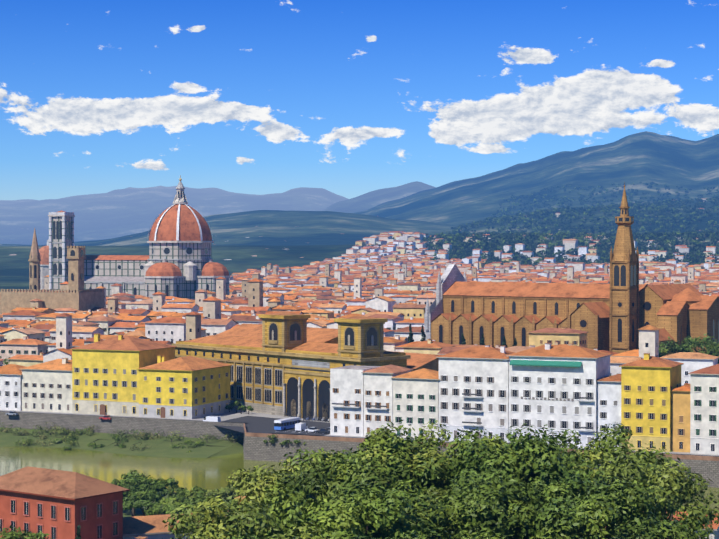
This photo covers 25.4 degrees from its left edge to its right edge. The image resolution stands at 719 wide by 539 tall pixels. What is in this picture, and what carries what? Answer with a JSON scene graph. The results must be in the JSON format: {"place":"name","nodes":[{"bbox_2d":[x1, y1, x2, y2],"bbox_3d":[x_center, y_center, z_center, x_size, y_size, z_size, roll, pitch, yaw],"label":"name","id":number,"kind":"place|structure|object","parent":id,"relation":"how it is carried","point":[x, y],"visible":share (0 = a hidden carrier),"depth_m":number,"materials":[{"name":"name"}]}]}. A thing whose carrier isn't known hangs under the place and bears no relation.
{"place":"outdoors","nodes":[
{"label":"outdoors","id":0,"kind":"place"},
{"bbox_2d":[0,427,242,457],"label":"river bank ground","id":1,"kind":"structure","parent":0,"point":[161,447],"depth_m":503.86,"materials":[{"name":"green plant"}]},
{"bbox_2d":[123,494,225,516],"bbox_3d":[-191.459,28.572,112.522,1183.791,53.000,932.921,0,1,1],"label":"hillside ground","id":2,"kind":"structure","parent":0,"point":[128,512],"depth_m":340.98,"materials":[{"name":"green plant"}]},
{"bbox_2d":[0,466,718,538],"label":"houses","id":3,"kind":"structure","parent":2,"relation":"on","point":[57,504],"depth_m":267.66,"materials":[{"name":"paint"}]},
{"bbox_2d":[214,416,329,435],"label":"road","id":4,"kind":"structure","parent":0,"point":[255,424],"depth_m":504.30,"materials":[{"name":"grey asphalt"}]},
{"bbox_2d":[274,417,300,429],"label":"bus","id":5,"kind":"object","parent":4,"relation":"on","point":[285,423],"visible":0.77,"depth_m":494.36,"materials":[{"name":"paint"}]},
{"bbox_2d":[295,422,307,430],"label":"white van","id":6,"kind":"object","parent":4,"relation":"on","point":[300,426],"visible":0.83,"depth_m":491.01,"materials":[{"name":"paint"}]},
{"bbox_2d":[303,417,328,421],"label":"parked scooters","id":7,"kind":"object","parent":4,"relation":"on","point":[311,419],"visible":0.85,"depth_m":520.24,"materials":[{"name":"paint"}]},
{"bbox_2d":[305,427,329,433],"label":"car","id":8,"kind":"object","parent":4,"relation":"on","point":[324,430],"depth_m":485.87,"materials":[{"name":"white metal"}]},
{"bbox_2d":[0,182,718,538],"bbox_3d":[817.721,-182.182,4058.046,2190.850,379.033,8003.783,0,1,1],"label":"tree","id":9,"kind":"object","parent":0,"point":[516,486],"depth_m":117.59,"materials":[{"name":"green plant"}]},
{"bbox_2d":[0,131,718,291],"bbox_3d":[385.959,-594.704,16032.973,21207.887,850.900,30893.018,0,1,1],"label":"terrain ground","id":10,"kind":"structure","parent":0,"point":[301,226],"depth_m":8592.82,"materials":[{"name":"green plant"}]},
{"bbox_2d":[0,228,103,314],"bbox_3d":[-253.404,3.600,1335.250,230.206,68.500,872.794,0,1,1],"label":"skyline landmarks","id":11,"kind":"object","parent":10,"relation":"on","point":[76,295],"visible":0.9,"depth_m":908.48,"materials":[{"name":"stone"}]},
{"bbox_2d":[48,175,229,299],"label":"cathedral","id":12,"kind":"structure","parent":10,"relation":"on","point":[177,261],"depth_m":1289.17,"materials":[{"name":"stone"}]},
{"bbox_2d":[0,198,718,385],"bbox_3d":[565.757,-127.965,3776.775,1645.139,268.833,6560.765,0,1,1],"label":"city houses","id":13,"kind":"structure","parent":10,"relation":"on","point":[398,289],"depth_m":1017.15,"materials":[{"name":"paint"}]},
{"bbox_2d":[0,411,718,495],"bbox_3d":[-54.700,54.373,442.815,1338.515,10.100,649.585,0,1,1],"label":"embankment walls","id":14,"kind":"structure","parent":0,"point":[255,447],"depth_m":505.37,"materials":[{"name":"stone"}]},
{"bbox_2d":[0,441,718,513],"bbox_3d":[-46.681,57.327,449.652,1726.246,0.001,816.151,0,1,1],"label":"river","id":15,"kind":"structure","parent":0,"point":[211,473],"depth_m":465.51,"materials":[{"name":"green liquid"}]},
{"bbox_2d":[0,409,718,456],"bbox_3d":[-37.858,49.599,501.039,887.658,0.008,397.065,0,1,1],"label":"road","id":16,"kind":"structure","parent":0,"point":[232,414],"depth_m":534.05,"materials":[{"name":"grey asphalt"}]},
{"bbox_2d":[6,411,18,415],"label":"grey car","id":17,"kind":"object","parent":16,"relation":"on","point":[13,413],"visible":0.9,"depth_m":536.55,"materials":[{"name":"paint"}]},
{"bbox_2d":[99,415,110,419],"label":"red car","id":18,"kind":"object","parent":16,"relation":"on","point":[105,417],"visible":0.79,"depth_m":522.94,"materials":[{"name":"paint"}]},
{"bbox_2d":[203,416,220,421],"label":"white van","id":19,"kind":"object","parent":16,"relation":"on","point":[213,418],"visible":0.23,"depth_m":510.89,"materials":[{"name":"paint"}]},
{"bbox_2d":[171,312,440,421],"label":"library building","id":20,"kind":"structure","parent":16,"relation":"on","point":[283,363],"depth_m":536.45,"materials":[{"name":"paint"}]},
{"bbox_2d":[0,333,718,454],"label":"riverfront buildings","id":21,"kind":"structure","parent":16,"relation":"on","point":[647,399],"depth_m":466.46,"materials":[{"name":"paint"}]},
{"bbox_2d":[424,182,718,353],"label":"church","id":22,"kind":"structure","parent":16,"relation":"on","point":[619,310],"depth_m":629.47,"materials":[{"name":"stone"}]},
{"bbox_2d":[0,0,718,199],"label":"sky","id":23,"kind":"structure","parent":0,"point":[349,99],"materials":[{"name":"blue"}]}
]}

